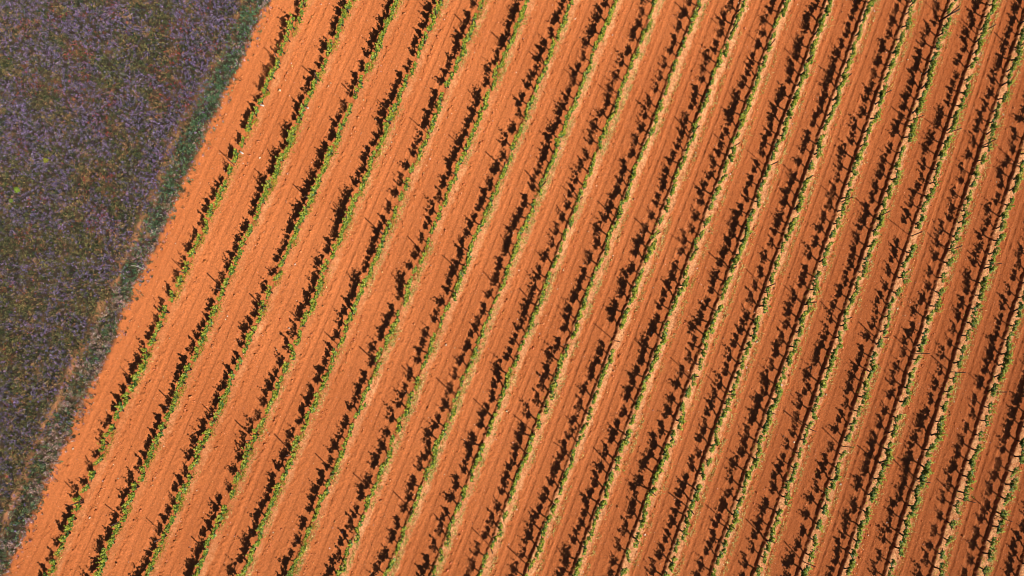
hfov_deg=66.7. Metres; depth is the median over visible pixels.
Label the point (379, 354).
grapevine
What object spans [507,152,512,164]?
grapevine
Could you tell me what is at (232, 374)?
grapevine
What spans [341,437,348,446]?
grapevine
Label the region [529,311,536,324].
grapevine
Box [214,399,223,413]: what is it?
grapevine
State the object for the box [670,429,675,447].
grapevine
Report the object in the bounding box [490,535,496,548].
grapevine
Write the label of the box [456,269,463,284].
grapevine
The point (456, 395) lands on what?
grapevine
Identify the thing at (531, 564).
grapevine
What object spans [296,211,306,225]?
grapevine
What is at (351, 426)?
grapevine
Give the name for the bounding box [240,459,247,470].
grapevine
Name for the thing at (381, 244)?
grapevine
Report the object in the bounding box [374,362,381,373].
grapevine
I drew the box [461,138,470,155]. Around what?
grapevine
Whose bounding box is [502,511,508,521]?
grapevine
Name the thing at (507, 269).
grapevine
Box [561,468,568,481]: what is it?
grapevine
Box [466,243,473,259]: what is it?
grapevine
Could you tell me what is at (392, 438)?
grapevine
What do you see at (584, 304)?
grapevine
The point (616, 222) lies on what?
grapevine
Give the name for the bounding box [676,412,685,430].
grapevine
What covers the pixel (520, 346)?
grapevine
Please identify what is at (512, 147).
grapevine
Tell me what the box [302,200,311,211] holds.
grapevine
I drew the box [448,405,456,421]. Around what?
grapevine
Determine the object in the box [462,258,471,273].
grapevine
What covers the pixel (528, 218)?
grapevine
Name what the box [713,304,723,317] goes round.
grapevine
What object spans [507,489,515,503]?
grapevine
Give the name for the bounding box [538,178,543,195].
grapevine
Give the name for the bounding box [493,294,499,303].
grapevine
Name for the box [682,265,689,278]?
grapevine
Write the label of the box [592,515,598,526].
grapevine
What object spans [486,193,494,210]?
grapevine
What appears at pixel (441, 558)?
grapevine
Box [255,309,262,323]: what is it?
grapevine
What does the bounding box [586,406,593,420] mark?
grapevine
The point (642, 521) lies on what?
grapevine
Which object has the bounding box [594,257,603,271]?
grapevine
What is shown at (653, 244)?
grapevine
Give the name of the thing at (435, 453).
grapevine
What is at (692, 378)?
grapevine
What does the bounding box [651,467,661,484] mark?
grapevine
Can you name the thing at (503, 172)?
grapevine
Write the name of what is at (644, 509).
grapevine
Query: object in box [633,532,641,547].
grapevine
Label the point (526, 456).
grapevine
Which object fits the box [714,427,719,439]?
grapevine
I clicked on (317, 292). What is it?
grapevine
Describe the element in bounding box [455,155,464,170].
grapevine
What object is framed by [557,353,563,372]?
grapevine
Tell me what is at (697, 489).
grapevine
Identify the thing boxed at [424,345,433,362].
grapevine
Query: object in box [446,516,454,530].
grapevine
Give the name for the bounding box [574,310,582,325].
grapevine
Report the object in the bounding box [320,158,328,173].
grapevine
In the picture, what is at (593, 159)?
grapevine
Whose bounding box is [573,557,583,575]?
grapevine
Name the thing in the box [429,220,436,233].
grapevine
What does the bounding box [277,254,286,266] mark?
grapevine
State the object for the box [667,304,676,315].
grapevine
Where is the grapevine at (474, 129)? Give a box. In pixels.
[468,127,476,143]
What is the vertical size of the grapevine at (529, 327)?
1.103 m
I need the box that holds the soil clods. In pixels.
[8,0,1023,575]
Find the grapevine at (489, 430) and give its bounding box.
[486,422,492,436]
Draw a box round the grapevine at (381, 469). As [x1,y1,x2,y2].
[377,462,385,477]
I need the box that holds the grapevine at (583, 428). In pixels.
[579,422,588,433]
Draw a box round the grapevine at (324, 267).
[319,258,328,274]
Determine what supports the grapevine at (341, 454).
on the ground at (252, 386)
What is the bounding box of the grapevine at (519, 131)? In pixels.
[516,124,522,137]
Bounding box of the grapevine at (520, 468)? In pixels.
[514,461,524,476]
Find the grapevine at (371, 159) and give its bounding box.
[367,150,375,163]
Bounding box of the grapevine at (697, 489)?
[693,484,702,498]
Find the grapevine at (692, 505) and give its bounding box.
[688,493,699,509]
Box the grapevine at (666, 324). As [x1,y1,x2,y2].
[663,320,669,331]
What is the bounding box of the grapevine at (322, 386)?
[319,374,326,390]
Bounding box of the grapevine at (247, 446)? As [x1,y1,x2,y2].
[241,441,252,458]
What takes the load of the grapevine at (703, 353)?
on the ground at (252, 386)
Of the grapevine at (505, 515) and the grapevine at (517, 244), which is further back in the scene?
the grapevine at (517, 244)
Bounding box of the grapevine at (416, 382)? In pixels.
[414,375,420,389]
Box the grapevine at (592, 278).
[588,273,595,286]
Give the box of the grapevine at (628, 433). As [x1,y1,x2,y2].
[624,429,632,445]
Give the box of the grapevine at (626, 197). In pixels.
[624,188,630,201]
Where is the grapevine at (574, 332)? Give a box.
[570,325,578,339]
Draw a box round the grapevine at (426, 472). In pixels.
[423,466,429,480]
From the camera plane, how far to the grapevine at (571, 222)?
46.52 m
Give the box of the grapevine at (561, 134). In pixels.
[554,125,565,142]
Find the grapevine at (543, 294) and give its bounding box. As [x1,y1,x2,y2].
[540,284,546,297]
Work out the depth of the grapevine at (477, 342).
45.65 m
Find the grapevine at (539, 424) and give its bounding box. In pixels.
[536,414,541,429]
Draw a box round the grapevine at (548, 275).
[545,271,551,285]
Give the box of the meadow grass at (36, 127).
[0,0,275,574]
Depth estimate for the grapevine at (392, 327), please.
45.38 m
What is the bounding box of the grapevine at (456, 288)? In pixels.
[452,284,459,300]
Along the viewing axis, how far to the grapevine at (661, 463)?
45.23 m
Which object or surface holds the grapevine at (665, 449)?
on the ground at (252, 386)
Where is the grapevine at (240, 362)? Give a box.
[235,357,242,370]
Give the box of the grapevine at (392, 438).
[389,434,394,444]
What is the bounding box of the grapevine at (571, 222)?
[568,214,574,228]
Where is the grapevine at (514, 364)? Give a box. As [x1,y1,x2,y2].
[512,354,519,367]
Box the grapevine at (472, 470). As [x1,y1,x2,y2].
[470,465,474,481]
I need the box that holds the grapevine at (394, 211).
[392,206,397,218]
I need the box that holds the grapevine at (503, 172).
[499,164,507,178]
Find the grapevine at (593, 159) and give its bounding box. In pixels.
[591,151,596,163]
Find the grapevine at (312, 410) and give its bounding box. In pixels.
[303,404,315,419]
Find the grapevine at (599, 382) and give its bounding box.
[597,376,603,388]
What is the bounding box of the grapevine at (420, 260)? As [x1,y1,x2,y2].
[418,252,426,264]
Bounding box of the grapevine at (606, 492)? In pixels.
[603,481,609,498]
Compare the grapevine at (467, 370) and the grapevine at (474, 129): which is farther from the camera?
the grapevine at (474, 129)
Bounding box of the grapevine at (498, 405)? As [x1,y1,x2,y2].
[496,397,503,409]
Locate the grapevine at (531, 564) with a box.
[528,558,535,569]
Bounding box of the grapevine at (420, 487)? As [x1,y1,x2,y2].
[416,484,422,499]
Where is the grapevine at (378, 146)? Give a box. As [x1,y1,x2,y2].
[375,136,383,150]
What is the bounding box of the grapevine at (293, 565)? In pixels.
[289,558,298,572]
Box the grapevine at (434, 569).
[432,565,436,575]
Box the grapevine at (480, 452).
[477,442,484,461]
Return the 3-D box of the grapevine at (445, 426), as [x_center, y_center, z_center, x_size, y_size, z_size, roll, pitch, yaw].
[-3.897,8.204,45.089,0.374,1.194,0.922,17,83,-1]
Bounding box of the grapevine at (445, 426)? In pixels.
[441,422,448,436]
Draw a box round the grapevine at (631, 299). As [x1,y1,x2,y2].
[627,289,637,305]
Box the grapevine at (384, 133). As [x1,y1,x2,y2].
[380,127,387,140]
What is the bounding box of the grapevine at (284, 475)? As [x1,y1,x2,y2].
[281,461,293,479]
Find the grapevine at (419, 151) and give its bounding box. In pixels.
[417,144,423,160]
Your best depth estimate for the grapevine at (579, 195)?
46.83 m
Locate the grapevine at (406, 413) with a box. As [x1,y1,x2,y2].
[402,402,410,417]
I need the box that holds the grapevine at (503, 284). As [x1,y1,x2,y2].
[498,277,507,291]
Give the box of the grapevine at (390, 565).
[386,557,395,571]
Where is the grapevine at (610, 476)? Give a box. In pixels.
[608,469,613,483]
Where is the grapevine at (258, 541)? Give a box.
[255,523,263,546]
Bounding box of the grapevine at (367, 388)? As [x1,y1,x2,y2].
[364,377,372,391]
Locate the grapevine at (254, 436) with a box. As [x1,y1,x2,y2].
[250,427,258,442]
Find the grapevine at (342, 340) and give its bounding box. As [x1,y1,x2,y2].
[337,334,345,347]
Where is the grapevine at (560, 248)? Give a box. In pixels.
[558,241,562,253]
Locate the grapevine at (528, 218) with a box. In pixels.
[524,212,531,227]
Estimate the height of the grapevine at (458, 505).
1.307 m
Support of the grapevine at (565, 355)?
on the ground at (252, 386)
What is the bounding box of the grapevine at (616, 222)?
[613,209,622,228]
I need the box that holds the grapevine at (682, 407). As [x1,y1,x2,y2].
[679,400,684,412]
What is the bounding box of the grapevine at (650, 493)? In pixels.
[645,486,657,502]
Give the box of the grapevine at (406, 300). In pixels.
[402,294,409,306]
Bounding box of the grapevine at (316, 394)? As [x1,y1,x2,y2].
[312,392,318,406]
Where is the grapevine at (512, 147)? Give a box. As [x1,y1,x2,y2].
[509,134,516,150]
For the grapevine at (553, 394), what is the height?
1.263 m
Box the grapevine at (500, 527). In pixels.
[497,522,503,537]
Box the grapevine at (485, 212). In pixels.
[483,205,490,215]
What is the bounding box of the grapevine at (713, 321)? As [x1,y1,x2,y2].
[709,318,716,333]
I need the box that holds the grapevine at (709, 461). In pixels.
[706,457,713,466]
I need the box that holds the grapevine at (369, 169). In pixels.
[365,163,371,174]
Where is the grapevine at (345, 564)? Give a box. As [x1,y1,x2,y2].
[341,558,346,571]
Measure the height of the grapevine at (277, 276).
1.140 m
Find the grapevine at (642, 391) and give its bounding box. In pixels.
[639,385,645,397]
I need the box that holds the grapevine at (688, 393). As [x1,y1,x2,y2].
[684,385,691,397]
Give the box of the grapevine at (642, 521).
[638,511,647,530]
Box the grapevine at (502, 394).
[499,381,509,397]
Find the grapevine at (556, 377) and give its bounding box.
[550,371,558,391]
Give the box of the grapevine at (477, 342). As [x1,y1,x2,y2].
[475,330,484,344]
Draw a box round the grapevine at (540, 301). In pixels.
[534,297,543,314]
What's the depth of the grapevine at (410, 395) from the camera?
45.15 m
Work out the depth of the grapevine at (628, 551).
44.71 m
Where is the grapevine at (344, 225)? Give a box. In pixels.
[341,216,347,231]
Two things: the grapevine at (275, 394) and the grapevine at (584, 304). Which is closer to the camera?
the grapevine at (275, 394)
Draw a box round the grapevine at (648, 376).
[641,373,650,388]
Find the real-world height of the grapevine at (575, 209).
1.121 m
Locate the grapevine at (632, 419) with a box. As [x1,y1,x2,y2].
[629,413,635,425]
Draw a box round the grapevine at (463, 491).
[460,485,467,500]
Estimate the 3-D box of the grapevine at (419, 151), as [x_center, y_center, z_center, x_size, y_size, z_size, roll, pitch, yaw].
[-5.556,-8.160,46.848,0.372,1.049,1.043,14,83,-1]
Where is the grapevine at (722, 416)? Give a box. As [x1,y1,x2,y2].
[716,409,727,426]
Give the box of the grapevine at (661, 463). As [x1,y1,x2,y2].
[655,455,669,473]
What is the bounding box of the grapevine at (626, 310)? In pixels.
[621,307,630,324]
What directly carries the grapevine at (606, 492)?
on the ground at (252, 386)
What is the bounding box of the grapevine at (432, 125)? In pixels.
[428,117,435,132]
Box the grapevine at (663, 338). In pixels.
[660,328,668,345]
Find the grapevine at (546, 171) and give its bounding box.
[544,167,550,179]
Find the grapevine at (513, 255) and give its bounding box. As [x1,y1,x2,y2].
[510,247,517,261]
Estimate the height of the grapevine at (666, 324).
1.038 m
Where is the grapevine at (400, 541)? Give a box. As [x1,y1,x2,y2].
[395,539,402,553]
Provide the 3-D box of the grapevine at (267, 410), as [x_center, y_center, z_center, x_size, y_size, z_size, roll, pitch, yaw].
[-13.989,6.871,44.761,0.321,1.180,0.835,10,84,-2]
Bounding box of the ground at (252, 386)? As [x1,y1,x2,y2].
[0,0,1023,575]
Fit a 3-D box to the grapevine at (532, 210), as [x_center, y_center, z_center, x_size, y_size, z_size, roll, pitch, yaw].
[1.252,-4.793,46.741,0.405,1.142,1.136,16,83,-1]
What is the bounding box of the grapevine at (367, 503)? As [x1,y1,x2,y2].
[363,494,371,511]
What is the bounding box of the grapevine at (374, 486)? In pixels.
[369,482,378,495]
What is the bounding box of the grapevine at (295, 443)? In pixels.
[291,435,299,450]
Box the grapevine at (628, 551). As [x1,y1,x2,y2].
[626,548,630,562]
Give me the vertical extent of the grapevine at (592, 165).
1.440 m
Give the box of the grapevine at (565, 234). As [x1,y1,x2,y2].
[562,228,568,240]
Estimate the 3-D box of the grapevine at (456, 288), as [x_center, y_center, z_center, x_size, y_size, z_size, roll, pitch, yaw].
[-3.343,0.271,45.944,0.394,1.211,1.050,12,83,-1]
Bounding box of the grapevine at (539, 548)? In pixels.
[534,540,544,559]
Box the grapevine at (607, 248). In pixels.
[603,240,610,255]
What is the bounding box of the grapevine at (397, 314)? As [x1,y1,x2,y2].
[395,309,399,326]
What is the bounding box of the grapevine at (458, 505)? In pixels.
[454,500,461,514]
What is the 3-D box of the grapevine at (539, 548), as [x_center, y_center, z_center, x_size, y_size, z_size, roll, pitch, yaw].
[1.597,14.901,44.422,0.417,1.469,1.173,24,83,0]
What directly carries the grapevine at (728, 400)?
on the ground at (252, 386)
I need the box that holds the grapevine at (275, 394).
[268,386,279,405]
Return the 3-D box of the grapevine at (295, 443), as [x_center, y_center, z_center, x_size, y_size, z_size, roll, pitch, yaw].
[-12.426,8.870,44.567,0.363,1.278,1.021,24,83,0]
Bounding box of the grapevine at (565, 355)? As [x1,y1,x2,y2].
[563,344,569,360]
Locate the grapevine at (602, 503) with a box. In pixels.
[594,500,606,514]
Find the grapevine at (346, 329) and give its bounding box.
[342,319,348,332]
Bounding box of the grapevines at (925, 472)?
[43,0,1023,575]
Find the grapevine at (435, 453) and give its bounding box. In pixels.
[429,449,437,468]
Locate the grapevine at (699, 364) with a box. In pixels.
[696,357,704,370]
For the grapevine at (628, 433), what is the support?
on the ground at (252, 386)
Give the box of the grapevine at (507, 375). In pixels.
[504,367,512,385]
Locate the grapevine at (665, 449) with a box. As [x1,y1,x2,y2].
[662,443,671,460]
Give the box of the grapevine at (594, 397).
[591,390,598,403]
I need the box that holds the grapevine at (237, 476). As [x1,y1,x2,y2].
[232,470,240,483]
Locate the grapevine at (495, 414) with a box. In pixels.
[489,412,497,425]
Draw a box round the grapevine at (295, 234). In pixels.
[290,223,299,239]
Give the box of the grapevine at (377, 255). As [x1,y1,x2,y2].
[373,248,381,260]
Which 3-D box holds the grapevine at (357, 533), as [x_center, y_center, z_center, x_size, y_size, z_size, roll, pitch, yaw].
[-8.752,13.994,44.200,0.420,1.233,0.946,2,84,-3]
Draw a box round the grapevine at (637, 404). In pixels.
[634,396,642,409]
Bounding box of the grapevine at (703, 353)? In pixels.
[700,342,708,356]
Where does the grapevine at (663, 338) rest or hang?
on the ground at (252, 386)
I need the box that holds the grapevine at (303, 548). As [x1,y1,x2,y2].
[297,543,306,558]
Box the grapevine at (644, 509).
[642,503,650,515]
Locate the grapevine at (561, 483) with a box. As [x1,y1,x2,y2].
[558,478,564,494]
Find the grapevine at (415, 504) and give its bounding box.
[412,500,418,510]
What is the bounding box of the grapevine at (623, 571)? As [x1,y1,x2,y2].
[620,567,628,575]
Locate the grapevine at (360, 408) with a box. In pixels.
[353,402,366,418]
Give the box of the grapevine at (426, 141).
[422,134,429,146]
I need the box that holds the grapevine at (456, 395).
[452,391,460,401]
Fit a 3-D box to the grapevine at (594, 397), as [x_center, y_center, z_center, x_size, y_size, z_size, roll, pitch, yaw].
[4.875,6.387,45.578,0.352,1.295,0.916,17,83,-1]
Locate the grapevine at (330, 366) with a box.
[325,364,333,379]
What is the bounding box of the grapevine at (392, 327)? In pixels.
[388,321,397,335]
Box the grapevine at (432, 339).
[429,332,435,346]
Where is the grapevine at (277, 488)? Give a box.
[272,482,280,497]
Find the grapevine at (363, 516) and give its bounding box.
[358,514,365,527]
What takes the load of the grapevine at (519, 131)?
on the ground at (252, 386)
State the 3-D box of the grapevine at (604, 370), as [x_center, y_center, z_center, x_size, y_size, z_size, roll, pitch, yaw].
[5.543,4.705,45.886,0.385,1.201,1.323,33,83,1]
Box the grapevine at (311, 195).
[307,184,316,202]
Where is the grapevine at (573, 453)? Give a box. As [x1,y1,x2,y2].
[568,448,575,469]
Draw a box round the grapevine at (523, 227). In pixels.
[517,225,525,239]
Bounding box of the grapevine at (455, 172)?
[453,168,457,183]
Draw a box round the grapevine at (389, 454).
[385,446,392,465]
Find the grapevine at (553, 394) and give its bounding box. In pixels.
[549,384,556,399]
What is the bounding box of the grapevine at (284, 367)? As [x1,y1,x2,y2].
[282,361,288,374]
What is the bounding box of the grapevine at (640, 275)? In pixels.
[637,267,643,278]
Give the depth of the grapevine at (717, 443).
45.47 m
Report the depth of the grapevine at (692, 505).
45.05 m
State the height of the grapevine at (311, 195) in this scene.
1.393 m
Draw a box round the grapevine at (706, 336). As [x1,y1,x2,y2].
[701,326,713,343]
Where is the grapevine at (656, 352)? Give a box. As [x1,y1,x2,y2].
[652,343,661,363]
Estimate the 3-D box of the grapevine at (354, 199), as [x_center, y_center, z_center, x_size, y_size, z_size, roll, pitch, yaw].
[-9.383,-5.164,46.187,0.402,1.320,1.283,20,83,-1]
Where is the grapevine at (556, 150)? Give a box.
[554,139,560,154]
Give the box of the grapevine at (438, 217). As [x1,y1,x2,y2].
[435,204,442,221]
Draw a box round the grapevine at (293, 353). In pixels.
[288,343,295,359]
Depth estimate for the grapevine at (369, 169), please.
46.36 m
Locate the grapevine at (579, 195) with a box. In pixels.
[575,188,582,202]
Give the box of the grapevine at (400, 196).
[397,190,403,200]
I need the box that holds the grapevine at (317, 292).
[309,283,321,303]
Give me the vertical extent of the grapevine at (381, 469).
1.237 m
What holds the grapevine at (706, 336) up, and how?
on the ground at (252, 386)
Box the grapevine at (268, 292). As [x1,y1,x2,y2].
[265,285,272,299]
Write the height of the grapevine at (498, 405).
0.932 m
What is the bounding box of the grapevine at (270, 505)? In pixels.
[266,496,276,514]
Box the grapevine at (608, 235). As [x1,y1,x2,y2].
[605,225,613,242]
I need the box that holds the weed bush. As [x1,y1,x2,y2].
[13,187,19,192]
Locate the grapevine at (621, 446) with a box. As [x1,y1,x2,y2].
[618,439,625,452]
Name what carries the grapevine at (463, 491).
on the ground at (252, 386)
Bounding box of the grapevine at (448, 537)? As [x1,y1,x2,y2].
[444,531,450,546]
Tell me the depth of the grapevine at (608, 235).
46.44 m
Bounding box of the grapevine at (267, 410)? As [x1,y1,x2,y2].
[265,402,270,414]
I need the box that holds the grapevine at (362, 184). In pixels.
[359,174,368,190]
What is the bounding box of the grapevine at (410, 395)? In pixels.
[407,391,413,402]
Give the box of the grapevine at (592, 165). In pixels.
[588,163,594,177]
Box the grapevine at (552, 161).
[548,155,556,167]
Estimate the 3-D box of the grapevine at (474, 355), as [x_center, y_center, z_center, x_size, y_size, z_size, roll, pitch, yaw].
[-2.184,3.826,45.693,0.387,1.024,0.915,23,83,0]
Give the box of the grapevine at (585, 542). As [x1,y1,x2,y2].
[582,536,588,554]
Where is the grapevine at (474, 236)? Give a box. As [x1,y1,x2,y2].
[470,229,478,243]
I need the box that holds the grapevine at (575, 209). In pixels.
[573,204,579,213]
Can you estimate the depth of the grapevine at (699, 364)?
46.13 m
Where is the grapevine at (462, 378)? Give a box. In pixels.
[459,375,464,386]
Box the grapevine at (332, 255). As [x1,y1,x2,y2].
[330,243,336,259]
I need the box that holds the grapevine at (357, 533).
[354,527,359,542]
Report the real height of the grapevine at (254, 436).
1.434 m
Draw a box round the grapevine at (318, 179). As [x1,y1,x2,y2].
[314,171,322,189]
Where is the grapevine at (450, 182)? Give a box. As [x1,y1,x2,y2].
[446,178,454,193]
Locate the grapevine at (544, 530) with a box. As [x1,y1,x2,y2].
[540,528,547,544]
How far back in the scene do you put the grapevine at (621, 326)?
45.93 m
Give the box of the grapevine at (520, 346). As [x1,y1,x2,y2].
[517,340,524,351]
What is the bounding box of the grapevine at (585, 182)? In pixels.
[582,174,588,189]
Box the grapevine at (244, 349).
[242,338,251,353]
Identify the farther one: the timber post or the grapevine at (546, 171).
the timber post
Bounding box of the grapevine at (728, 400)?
[724,398,732,411]
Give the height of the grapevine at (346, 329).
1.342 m
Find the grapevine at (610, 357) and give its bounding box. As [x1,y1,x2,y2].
[608,348,614,362]
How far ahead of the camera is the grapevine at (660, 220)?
46.91 m
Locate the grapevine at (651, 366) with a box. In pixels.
[648,360,653,372]
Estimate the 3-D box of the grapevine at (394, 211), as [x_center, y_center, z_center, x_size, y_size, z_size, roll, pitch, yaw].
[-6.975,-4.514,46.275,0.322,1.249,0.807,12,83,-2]
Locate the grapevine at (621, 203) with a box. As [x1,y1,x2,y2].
[617,199,623,218]
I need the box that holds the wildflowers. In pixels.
[0,0,273,575]
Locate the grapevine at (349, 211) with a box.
[345,203,353,224]
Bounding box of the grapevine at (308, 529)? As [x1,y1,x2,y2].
[304,525,311,539]
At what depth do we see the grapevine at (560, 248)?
46.41 m
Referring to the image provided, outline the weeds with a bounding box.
[50,0,1023,575]
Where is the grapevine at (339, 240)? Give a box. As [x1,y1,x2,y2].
[336,230,343,246]
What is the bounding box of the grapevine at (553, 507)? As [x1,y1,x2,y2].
[550,498,559,515]
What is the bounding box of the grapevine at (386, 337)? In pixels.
[384,334,390,347]
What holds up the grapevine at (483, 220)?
on the ground at (252, 386)
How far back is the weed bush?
45.66 m
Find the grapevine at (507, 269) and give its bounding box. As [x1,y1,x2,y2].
[503,262,512,277]
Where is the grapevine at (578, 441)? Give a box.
[575,433,584,446]
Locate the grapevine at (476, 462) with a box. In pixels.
[474,456,477,467]
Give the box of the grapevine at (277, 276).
[272,271,282,280]
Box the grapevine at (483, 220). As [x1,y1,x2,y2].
[477,218,486,231]
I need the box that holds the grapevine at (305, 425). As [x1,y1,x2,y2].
[300,419,309,431]
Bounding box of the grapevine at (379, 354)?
[374,347,382,361]
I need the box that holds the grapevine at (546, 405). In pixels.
[544,400,550,413]
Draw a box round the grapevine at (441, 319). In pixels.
[439,313,445,328]
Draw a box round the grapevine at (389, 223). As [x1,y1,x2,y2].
[383,220,391,234]
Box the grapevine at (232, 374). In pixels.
[227,371,234,386]
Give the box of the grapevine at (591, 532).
[588,526,594,541]
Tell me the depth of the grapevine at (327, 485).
44.26 m
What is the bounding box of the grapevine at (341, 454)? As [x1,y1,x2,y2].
[335,447,345,464]
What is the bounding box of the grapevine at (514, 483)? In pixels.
[510,475,520,493]
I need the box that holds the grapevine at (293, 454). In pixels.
[286,451,295,467]
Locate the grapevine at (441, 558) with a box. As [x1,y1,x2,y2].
[438,548,443,561]
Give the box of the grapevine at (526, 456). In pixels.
[523,448,531,463]
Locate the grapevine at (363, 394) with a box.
[360,391,366,403]
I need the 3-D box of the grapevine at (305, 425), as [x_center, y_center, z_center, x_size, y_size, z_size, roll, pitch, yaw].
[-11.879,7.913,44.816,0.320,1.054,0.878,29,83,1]
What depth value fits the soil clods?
46.82 m
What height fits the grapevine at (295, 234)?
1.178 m
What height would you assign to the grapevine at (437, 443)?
1.442 m
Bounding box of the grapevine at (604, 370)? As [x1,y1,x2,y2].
[600,359,613,376]
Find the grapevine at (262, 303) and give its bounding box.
[258,300,265,311]
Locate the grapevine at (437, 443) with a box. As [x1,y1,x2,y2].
[431,434,443,451]
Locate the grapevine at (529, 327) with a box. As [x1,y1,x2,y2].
[524,322,534,338]
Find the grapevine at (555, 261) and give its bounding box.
[551,254,559,267]
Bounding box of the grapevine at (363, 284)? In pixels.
[358,276,368,296]
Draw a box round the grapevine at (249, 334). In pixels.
[245,325,256,339]
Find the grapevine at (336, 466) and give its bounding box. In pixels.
[330,464,339,478]
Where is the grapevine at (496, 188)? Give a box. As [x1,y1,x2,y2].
[495,179,500,195]
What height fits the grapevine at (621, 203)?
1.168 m
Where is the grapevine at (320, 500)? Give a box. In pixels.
[315,494,323,509]
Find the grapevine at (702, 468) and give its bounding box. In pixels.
[699,463,705,480]
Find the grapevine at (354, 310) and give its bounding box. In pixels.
[346,304,357,321]
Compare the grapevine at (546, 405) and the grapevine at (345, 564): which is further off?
the grapevine at (546, 405)
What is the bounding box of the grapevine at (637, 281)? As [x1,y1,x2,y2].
[631,278,641,293]
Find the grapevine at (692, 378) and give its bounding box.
[690,373,697,386]
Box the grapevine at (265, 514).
[259,512,267,527]
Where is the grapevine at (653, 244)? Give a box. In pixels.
[648,238,656,255]
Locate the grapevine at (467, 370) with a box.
[465,360,473,372]
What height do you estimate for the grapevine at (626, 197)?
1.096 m
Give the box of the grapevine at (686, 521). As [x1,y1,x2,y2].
[684,509,692,526]
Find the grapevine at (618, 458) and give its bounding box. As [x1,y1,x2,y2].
[614,455,621,470]
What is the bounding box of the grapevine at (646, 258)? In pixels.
[643,246,652,263]
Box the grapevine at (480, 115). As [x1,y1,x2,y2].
[473,112,482,126]
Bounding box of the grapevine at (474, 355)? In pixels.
[470,346,477,359]
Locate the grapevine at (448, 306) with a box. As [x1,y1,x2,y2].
[443,302,450,311]
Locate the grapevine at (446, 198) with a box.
[442,192,448,206]
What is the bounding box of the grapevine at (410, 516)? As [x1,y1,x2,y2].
[407,510,414,522]
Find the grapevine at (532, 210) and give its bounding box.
[529,199,535,215]
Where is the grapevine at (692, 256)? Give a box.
[689,251,696,260]
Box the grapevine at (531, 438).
[527,432,534,448]
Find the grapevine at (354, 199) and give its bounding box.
[348,191,360,209]
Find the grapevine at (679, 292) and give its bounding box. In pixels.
[672,288,681,304]
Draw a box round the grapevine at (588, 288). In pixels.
[584,284,592,295]
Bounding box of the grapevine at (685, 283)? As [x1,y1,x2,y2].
[679,276,689,291]
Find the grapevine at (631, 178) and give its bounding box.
[627,174,633,188]
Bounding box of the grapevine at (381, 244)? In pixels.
[376,233,385,251]
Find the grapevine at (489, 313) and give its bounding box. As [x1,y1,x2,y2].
[486,308,492,322]
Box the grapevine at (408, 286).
[404,276,412,297]
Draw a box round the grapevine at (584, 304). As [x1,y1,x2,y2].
[580,295,587,310]
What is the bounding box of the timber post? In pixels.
[938,8,959,21]
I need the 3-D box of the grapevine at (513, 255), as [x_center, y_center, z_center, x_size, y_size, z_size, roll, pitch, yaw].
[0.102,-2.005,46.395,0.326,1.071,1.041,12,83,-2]
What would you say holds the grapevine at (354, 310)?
on the ground at (252, 386)
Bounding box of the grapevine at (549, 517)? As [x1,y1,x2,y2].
[543,514,552,527]
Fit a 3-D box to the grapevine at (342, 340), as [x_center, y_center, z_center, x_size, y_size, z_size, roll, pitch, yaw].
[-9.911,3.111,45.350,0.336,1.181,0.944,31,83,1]
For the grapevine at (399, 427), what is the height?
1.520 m
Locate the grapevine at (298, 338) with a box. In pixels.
[293,329,301,345]
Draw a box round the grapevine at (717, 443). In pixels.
[709,438,719,452]
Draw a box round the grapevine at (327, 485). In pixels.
[323,479,330,499]
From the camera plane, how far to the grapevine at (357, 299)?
45.57 m
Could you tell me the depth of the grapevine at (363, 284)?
45.47 m
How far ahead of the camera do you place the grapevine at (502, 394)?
45.23 m
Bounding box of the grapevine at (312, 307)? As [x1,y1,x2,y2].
[307,300,316,316]
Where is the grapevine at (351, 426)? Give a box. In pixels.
[347,423,353,436]
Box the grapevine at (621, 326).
[619,316,626,328]
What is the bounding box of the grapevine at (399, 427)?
[395,417,401,432]
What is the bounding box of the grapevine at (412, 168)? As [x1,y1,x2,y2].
[408,163,414,173]
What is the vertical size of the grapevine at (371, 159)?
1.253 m
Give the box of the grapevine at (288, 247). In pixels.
[285,239,293,254]
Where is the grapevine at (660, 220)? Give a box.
[658,214,664,225]
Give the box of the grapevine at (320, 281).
[316,274,324,286]
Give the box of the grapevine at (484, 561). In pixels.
[482,552,488,567]
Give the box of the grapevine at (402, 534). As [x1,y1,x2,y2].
[400,526,405,539]
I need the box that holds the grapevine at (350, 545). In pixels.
[344,539,352,556]
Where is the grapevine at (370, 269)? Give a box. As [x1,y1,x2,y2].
[368,261,374,277]
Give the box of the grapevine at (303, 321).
[299,310,307,327]
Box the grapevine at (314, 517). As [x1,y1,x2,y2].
[311,509,318,521]
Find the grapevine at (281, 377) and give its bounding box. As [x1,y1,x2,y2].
[275,375,283,387]
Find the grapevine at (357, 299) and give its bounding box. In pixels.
[353,292,360,305]
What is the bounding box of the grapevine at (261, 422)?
[257,418,265,427]
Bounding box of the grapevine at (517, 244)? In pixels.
[514,238,520,253]
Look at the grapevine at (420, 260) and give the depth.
45.95 m
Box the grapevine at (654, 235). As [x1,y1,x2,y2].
[650,229,659,238]
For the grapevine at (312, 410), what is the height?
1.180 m
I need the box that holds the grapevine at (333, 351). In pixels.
[330,348,336,363]
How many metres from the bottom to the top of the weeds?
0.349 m
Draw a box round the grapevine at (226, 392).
[218,386,230,398]
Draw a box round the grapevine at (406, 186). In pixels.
[403,177,409,190]

